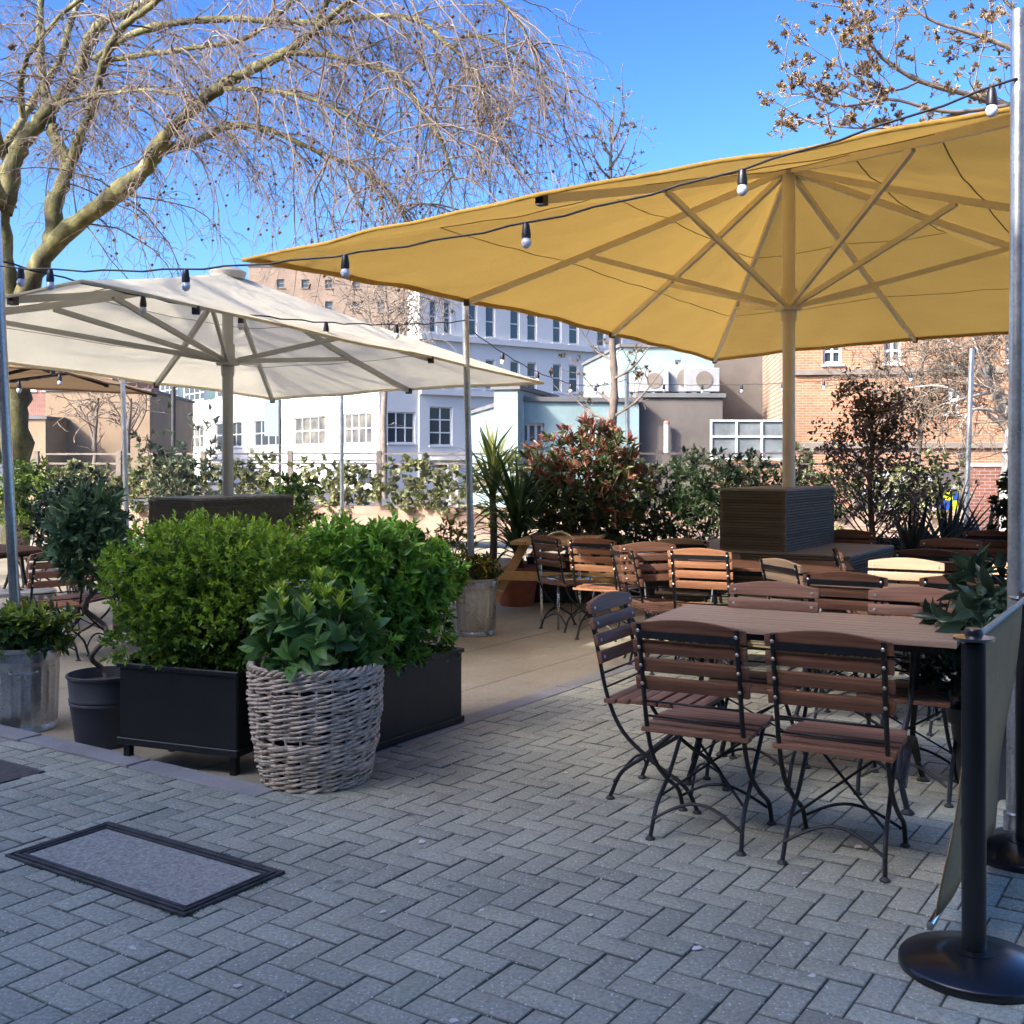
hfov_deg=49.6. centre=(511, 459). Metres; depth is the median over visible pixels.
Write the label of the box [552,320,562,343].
window
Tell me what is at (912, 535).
flax plant
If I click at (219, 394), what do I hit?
window
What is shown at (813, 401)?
orange brick building
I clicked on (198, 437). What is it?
window
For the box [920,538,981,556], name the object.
folding chair
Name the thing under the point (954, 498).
patrol car
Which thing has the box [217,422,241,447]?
window
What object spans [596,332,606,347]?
window
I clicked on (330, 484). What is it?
ivy
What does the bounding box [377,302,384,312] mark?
window
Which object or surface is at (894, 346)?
window
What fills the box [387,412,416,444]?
window
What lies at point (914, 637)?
front table
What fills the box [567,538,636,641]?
folding chair
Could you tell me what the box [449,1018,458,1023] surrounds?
fallen petal
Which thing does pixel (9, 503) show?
light pole
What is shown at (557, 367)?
window
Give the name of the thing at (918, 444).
bare tree
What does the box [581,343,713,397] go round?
teal block
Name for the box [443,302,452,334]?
window
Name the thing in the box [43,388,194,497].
tan building
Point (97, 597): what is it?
folding chair
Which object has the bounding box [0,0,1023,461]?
sky
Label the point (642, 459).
ivy
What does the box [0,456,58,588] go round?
light green shrub
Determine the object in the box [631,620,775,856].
folding chair
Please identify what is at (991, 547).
bistro table
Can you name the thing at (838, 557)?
folding chair
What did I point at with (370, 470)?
window
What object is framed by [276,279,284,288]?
window
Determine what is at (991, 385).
gnarled tree
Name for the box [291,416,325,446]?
window
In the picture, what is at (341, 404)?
light pole
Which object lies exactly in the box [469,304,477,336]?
window
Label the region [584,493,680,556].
dark shrub
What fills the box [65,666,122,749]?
grey pot
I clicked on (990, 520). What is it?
flax plant
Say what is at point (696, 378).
air conditioner
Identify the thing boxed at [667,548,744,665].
folding chair
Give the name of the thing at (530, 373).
window
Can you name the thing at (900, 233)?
yellow parasol
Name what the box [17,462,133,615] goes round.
dark round shrub
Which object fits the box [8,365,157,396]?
brown parasol
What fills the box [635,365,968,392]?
string lights
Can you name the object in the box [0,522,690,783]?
patio
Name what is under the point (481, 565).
bin plant
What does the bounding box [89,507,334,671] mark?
leaved hedge
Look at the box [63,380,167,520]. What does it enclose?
bare tree
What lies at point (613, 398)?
young tree
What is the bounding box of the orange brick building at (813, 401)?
[763,335,1008,509]
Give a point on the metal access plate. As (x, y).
(10, 771)
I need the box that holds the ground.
[0,464,937,539]
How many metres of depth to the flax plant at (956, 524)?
11.53 m
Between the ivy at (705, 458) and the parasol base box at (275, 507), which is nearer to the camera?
the parasol base box at (275, 507)
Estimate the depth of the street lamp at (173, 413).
29.96 m
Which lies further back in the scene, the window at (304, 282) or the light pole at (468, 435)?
the window at (304, 282)
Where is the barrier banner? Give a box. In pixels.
[926,598,1023,929]
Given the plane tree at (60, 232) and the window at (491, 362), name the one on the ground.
the plane tree at (60, 232)
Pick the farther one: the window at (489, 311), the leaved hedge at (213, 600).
the window at (489, 311)
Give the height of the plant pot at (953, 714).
0.380 m
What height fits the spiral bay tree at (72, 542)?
1.123 m
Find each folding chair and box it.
[16,520,62,595]
[20,552,85,660]
[42,566,121,655]
[530,535,600,632]
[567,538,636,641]
[586,591,729,814]
[610,545,694,660]
[619,542,698,674]
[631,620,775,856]
[653,538,709,614]
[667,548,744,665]
[702,581,819,790]
[760,558,846,707]
[764,630,910,882]
[803,571,898,725]
[832,547,914,676]
[833,529,875,543]
[853,586,960,807]
[862,557,944,720]
[893,549,959,674]
[919,575,1004,735]
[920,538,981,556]
[963,530,1007,560]
[990,563,1006,578]
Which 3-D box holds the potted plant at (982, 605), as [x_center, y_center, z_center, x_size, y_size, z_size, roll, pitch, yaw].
[2.155,0.827,4.964,0.791,0.939,0.788,0,0,0]
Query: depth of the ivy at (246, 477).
20.21 m
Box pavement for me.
[0,643,1023,1023]
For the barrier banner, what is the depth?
3.72 m
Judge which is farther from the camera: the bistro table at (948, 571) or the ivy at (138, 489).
the ivy at (138, 489)
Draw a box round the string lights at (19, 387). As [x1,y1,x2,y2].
[9,372,66,392]
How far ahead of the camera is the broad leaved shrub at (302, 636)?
5.08 m
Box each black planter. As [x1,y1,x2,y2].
[117,650,253,775]
[376,644,463,750]
[527,553,614,602]
[624,563,661,595]
[834,538,983,581]
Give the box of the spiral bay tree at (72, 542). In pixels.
[37,479,133,678]
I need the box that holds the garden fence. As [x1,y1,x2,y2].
[33,450,965,546]
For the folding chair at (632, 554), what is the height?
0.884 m
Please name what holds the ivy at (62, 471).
attached to the garden fence
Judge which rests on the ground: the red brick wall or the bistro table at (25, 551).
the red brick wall
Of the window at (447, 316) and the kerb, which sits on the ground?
the kerb
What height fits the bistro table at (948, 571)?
0.745 m
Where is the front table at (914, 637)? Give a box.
[642,604,970,815]
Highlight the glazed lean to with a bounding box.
[709,420,781,487]
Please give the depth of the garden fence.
19.79 m
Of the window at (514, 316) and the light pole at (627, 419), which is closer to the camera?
the light pole at (627, 419)
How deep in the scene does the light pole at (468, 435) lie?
9.97 m
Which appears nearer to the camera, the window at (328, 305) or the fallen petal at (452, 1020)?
the fallen petal at (452, 1020)
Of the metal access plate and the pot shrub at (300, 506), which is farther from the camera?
the pot shrub at (300, 506)
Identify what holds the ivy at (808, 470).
attached to the garden fence
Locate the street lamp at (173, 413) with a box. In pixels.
[171,386,175,474]
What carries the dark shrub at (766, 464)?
on the patio
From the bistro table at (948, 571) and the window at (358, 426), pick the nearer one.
the bistro table at (948, 571)
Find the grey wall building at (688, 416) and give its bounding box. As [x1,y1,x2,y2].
[623,393,725,507]
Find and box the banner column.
[264,399,280,483]
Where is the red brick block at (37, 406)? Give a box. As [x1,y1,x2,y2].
[28,377,158,415]
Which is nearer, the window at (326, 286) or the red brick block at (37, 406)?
the red brick block at (37, 406)
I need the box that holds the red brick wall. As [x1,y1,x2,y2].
[969,463,1001,529]
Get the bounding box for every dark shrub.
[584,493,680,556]
[624,443,762,542]
[720,447,808,486]
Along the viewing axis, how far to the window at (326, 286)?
95.61 m
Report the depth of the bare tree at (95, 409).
27.97 m
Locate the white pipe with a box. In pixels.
[663,421,669,451]
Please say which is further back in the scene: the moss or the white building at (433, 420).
the white building at (433, 420)
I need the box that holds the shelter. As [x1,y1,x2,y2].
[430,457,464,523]
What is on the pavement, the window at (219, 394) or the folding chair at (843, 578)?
the folding chair at (843, 578)
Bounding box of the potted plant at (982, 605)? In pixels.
[894,544,1006,707]
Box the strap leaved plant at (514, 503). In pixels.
[436,435,593,571]
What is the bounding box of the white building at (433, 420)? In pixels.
[159,290,643,489]
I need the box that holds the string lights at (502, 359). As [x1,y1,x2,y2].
[469,328,625,394]
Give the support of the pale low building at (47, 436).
on the ground
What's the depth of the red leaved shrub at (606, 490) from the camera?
12.13 m
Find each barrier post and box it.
[898,627,1023,1003]
[987,590,1023,873]
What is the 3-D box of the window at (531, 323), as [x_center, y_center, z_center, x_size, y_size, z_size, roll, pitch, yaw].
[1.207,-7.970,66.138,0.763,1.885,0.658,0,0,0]
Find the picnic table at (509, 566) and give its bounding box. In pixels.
[483,532,642,611]
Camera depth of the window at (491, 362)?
64.38 m
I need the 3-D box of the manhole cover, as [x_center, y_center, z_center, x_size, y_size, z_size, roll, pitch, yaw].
[-1.360,1.496,4.080,1.000,0.035,0.460,0,0,33]
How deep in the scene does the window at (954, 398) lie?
32.48 m
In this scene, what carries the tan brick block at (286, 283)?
on the ground
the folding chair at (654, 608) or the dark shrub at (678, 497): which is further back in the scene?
the dark shrub at (678, 497)
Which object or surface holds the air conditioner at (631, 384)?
on the grey wall building at (688, 416)
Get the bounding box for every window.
[161,385,176,395]
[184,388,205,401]
[193,425,203,448]
[214,392,240,398]
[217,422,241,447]
[252,419,281,447]
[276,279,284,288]
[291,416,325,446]
[301,280,308,288]
[324,280,333,288]
[325,301,332,309]
[344,412,371,444]
[357,469,371,486]
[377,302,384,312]
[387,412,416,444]
[429,407,453,446]
[430,300,438,333]
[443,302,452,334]
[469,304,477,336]
[485,307,496,338]
[485,359,493,389]
[510,311,521,340]
[510,361,518,373]
[525,423,546,446]
[527,315,538,341]
[527,362,535,388]
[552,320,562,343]
[552,364,562,392]
[568,325,579,345]
[568,365,577,393]
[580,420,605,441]
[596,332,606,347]
[821,347,843,365]
[882,342,903,365]
[942,386,961,415]
[1004,335,1008,363]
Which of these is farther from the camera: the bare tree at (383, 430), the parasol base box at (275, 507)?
the bare tree at (383, 430)
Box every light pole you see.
[0,211,20,611]
[120,379,128,539]
[339,396,343,517]
[462,303,474,579]
[624,373,630,532]
[963,349,973,523]
[995,7,1023,830]
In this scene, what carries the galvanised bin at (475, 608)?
on the patio
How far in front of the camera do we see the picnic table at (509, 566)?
11.20 m
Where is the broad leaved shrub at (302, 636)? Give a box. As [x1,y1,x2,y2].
[237,565,394,682]
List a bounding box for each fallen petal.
[233,984,242,987]
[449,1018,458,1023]
[692,946,701,949]
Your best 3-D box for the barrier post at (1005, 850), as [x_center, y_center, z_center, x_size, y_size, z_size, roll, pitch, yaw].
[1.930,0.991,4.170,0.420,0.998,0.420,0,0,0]
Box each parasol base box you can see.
[113,494,325,635]
[662,485,893,655]
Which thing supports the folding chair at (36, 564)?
on the patio
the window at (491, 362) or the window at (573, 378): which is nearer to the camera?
the window at (491, 362)
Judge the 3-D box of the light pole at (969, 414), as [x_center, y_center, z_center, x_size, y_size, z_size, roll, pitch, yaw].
[6.147,0.045,15.000,0.208,3.092,0.145,0,0,0]
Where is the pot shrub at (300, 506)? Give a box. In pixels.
[267,470,325,535]
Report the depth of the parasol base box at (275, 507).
9.36 m
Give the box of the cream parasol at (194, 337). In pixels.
[5,267,543,495]
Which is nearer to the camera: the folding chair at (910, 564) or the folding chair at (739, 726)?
the folding chair at (739, 726)
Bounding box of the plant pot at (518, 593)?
[497,564,539,606]
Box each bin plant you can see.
[0,595,85,659]
[449,551,504,587]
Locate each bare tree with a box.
[44,378,118,471]
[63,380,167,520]
[287,234,449,498]
[815,338,987,495]
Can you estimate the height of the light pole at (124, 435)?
3.002 m
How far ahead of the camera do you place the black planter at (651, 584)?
12.56 m
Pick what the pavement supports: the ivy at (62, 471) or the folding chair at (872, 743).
the folding chair at (872, 743)
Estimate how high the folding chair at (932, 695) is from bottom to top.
0.884 m
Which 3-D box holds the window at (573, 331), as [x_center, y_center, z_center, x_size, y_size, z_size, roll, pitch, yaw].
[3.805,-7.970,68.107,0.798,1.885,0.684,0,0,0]
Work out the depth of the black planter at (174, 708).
5.41 m
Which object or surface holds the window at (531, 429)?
in the teal building at (547, 414)
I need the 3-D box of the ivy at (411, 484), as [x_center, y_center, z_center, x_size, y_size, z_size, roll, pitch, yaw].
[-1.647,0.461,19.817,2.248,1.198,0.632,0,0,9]
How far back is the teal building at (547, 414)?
30.28 m
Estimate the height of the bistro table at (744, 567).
0.745 m
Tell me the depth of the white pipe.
30.79 m
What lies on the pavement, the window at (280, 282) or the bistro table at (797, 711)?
the bistro table at (797, 711)
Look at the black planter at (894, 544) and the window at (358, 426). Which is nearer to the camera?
the black planter at (894, 544)
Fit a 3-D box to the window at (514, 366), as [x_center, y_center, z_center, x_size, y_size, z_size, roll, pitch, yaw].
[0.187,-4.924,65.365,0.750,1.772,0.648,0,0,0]
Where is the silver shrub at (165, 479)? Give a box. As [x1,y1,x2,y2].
[120,401,221,538]
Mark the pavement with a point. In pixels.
(546, 823)
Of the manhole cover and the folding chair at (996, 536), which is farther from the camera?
the folding chair at (996, 536)
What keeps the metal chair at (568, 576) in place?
on the patio
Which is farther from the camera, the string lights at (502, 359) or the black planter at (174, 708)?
the string lights at (502, 359)
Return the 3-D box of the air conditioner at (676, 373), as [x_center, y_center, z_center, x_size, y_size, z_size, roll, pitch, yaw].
[4.946,-2.305,31.790,1.150,0.832,0.420,0,0,4]
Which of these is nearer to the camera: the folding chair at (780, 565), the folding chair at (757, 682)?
the folding chair at (757, 682)
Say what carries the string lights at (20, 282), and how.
hanging from the light pole at (468, 435)
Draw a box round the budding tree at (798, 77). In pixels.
[756,0,1017,140]
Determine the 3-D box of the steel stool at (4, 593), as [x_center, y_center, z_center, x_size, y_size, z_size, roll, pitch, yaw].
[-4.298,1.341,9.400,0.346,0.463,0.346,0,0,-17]
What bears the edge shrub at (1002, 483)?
on the pavement
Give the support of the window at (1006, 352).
in the orange brick building at (813, 401)
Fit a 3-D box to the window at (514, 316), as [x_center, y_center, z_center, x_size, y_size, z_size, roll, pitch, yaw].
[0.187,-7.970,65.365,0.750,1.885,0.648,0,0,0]
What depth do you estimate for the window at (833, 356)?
32.97 m
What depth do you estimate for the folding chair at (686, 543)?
8.88 m
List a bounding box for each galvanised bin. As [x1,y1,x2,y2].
[0,640,60,732]
[452,575,501,636]
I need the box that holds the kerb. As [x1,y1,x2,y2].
[0,642,705,796]
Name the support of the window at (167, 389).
in the white building at (433, 420)
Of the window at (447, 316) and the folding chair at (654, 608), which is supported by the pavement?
the folding chair at (654, 608)
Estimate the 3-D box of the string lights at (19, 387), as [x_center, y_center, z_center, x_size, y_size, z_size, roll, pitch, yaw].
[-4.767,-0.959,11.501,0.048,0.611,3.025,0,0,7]
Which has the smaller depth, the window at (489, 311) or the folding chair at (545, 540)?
the folding chair at (545, 540)
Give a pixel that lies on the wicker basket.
(318, 732)
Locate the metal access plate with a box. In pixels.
[0,759,44,783]
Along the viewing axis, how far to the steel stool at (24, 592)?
9.43 m
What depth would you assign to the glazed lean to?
29.18 m
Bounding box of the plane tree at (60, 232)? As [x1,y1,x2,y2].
[0,0,658,545]
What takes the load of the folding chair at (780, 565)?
on the pavement
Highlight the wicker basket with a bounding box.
[246,650,384,793]
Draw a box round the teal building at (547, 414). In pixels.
[471,397,642,506]
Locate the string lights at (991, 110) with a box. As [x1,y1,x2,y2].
[0,77,1017,290]
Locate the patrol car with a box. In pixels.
[853,469,957,509]
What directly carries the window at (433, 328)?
in the white building at (433, 420)
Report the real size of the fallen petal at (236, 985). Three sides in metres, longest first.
0.026 x 0.025 x 0.003 m
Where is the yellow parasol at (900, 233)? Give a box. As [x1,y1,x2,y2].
[242,107,1009,486]
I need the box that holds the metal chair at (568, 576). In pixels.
[539,531,595,629]
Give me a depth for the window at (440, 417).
62.30 m
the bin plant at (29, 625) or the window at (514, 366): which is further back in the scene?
the window at (514, 366)
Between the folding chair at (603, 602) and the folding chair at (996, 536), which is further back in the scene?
the folding chair at (996, 536)
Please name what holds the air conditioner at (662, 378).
on the grey wall building at (688, 416)
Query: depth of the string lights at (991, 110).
5.16 m
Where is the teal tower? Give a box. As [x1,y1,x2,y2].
[490,385,558,506]
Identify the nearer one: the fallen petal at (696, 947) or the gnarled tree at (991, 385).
the fallen petal at (696, 947)
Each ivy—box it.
[32,458,122,501]
[108,455,215,519]
[197,447,300,494]
[272,453,393,512]
[359,452,478,516]
[461,447,576,526]
[558,457,659,508]
[651,453,768,525]
[752,438,867,529]
[845,448,972,518]
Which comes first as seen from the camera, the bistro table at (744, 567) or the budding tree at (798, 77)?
the bistro table at (744, 567)
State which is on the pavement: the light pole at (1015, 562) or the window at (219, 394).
the light pole at (1015, 562)
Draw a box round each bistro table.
[0,544,47,607]
[637,552,740,638]
[684,559,854,672]
[771,580,954,716]
[888,557,1006,657]
[948,546,1006,549]
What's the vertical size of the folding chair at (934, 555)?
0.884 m
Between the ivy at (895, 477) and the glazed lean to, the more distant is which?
the glazed lean to
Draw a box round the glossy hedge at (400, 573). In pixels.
[291,507,472,683]
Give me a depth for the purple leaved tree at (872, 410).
11.42 m
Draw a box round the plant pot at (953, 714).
[945,706,1005,799]
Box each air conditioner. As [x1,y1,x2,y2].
[629,375,651,394]
[636,370,668,392]
[664,364,704,392]
[684,368,719,392]
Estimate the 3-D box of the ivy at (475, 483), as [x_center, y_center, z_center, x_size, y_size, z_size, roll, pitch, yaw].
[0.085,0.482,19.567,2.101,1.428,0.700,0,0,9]
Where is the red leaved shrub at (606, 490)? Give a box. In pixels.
[516,410,661,556]
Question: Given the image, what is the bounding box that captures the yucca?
[444,417,536,558]
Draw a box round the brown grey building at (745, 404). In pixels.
[714,356,762,419]
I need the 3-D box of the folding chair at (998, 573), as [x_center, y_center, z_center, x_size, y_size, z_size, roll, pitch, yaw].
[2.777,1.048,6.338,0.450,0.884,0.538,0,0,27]
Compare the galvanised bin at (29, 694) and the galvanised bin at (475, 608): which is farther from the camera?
the galvanised bin at (475, 608)
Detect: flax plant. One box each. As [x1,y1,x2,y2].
[846,497,977,580]
[876,474,1001,556]
[936,501,1006,556]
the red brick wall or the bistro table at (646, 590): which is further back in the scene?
the red brick wall
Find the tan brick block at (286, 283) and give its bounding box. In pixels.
[248,265,407,336]
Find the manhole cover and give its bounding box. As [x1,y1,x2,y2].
[5,821,284,917]
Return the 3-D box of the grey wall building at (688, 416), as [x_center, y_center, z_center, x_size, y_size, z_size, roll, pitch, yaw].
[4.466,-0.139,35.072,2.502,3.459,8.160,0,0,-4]
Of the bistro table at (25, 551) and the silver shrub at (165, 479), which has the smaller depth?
the bistro table at (25, 551)
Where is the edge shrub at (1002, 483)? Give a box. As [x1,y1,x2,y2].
[985,468,1007,540]
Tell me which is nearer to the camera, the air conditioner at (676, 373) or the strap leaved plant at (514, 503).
the strap leaved plant at (514, 503)
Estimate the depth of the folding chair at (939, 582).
5.90 m
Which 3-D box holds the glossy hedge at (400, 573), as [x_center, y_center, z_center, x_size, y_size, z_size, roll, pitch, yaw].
[-0.744,0.730,6.021,0.776,0.948,1.162,0,0,33]
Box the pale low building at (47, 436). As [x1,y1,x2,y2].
[28,416,68,499]
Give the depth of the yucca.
12.53 m
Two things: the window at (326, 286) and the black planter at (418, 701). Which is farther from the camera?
the window at (326, 286)
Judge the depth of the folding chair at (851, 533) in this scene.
9.62 m
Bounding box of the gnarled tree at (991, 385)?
[866,335,1008,530]
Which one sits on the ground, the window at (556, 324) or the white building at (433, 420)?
the white building at (433, 420)
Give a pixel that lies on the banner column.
(272, 419)
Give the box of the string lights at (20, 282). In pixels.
[3,261,465,338]
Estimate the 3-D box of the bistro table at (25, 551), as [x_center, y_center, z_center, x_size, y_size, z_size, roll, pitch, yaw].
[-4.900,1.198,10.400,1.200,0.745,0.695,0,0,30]
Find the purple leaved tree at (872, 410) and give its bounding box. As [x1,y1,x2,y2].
[795,359,979,544]
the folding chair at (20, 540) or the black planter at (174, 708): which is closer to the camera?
the black planter at (174, 708)
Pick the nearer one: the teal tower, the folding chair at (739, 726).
the folding chair at (739, 726)
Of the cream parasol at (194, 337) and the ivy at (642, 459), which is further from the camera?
the ivy at (642, 459)
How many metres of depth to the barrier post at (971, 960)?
3.21 m
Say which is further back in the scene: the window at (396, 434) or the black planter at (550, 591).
the window at (396, 434)
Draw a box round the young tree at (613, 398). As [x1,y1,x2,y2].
[549,65,663,526]
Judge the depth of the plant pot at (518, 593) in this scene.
11.82 m

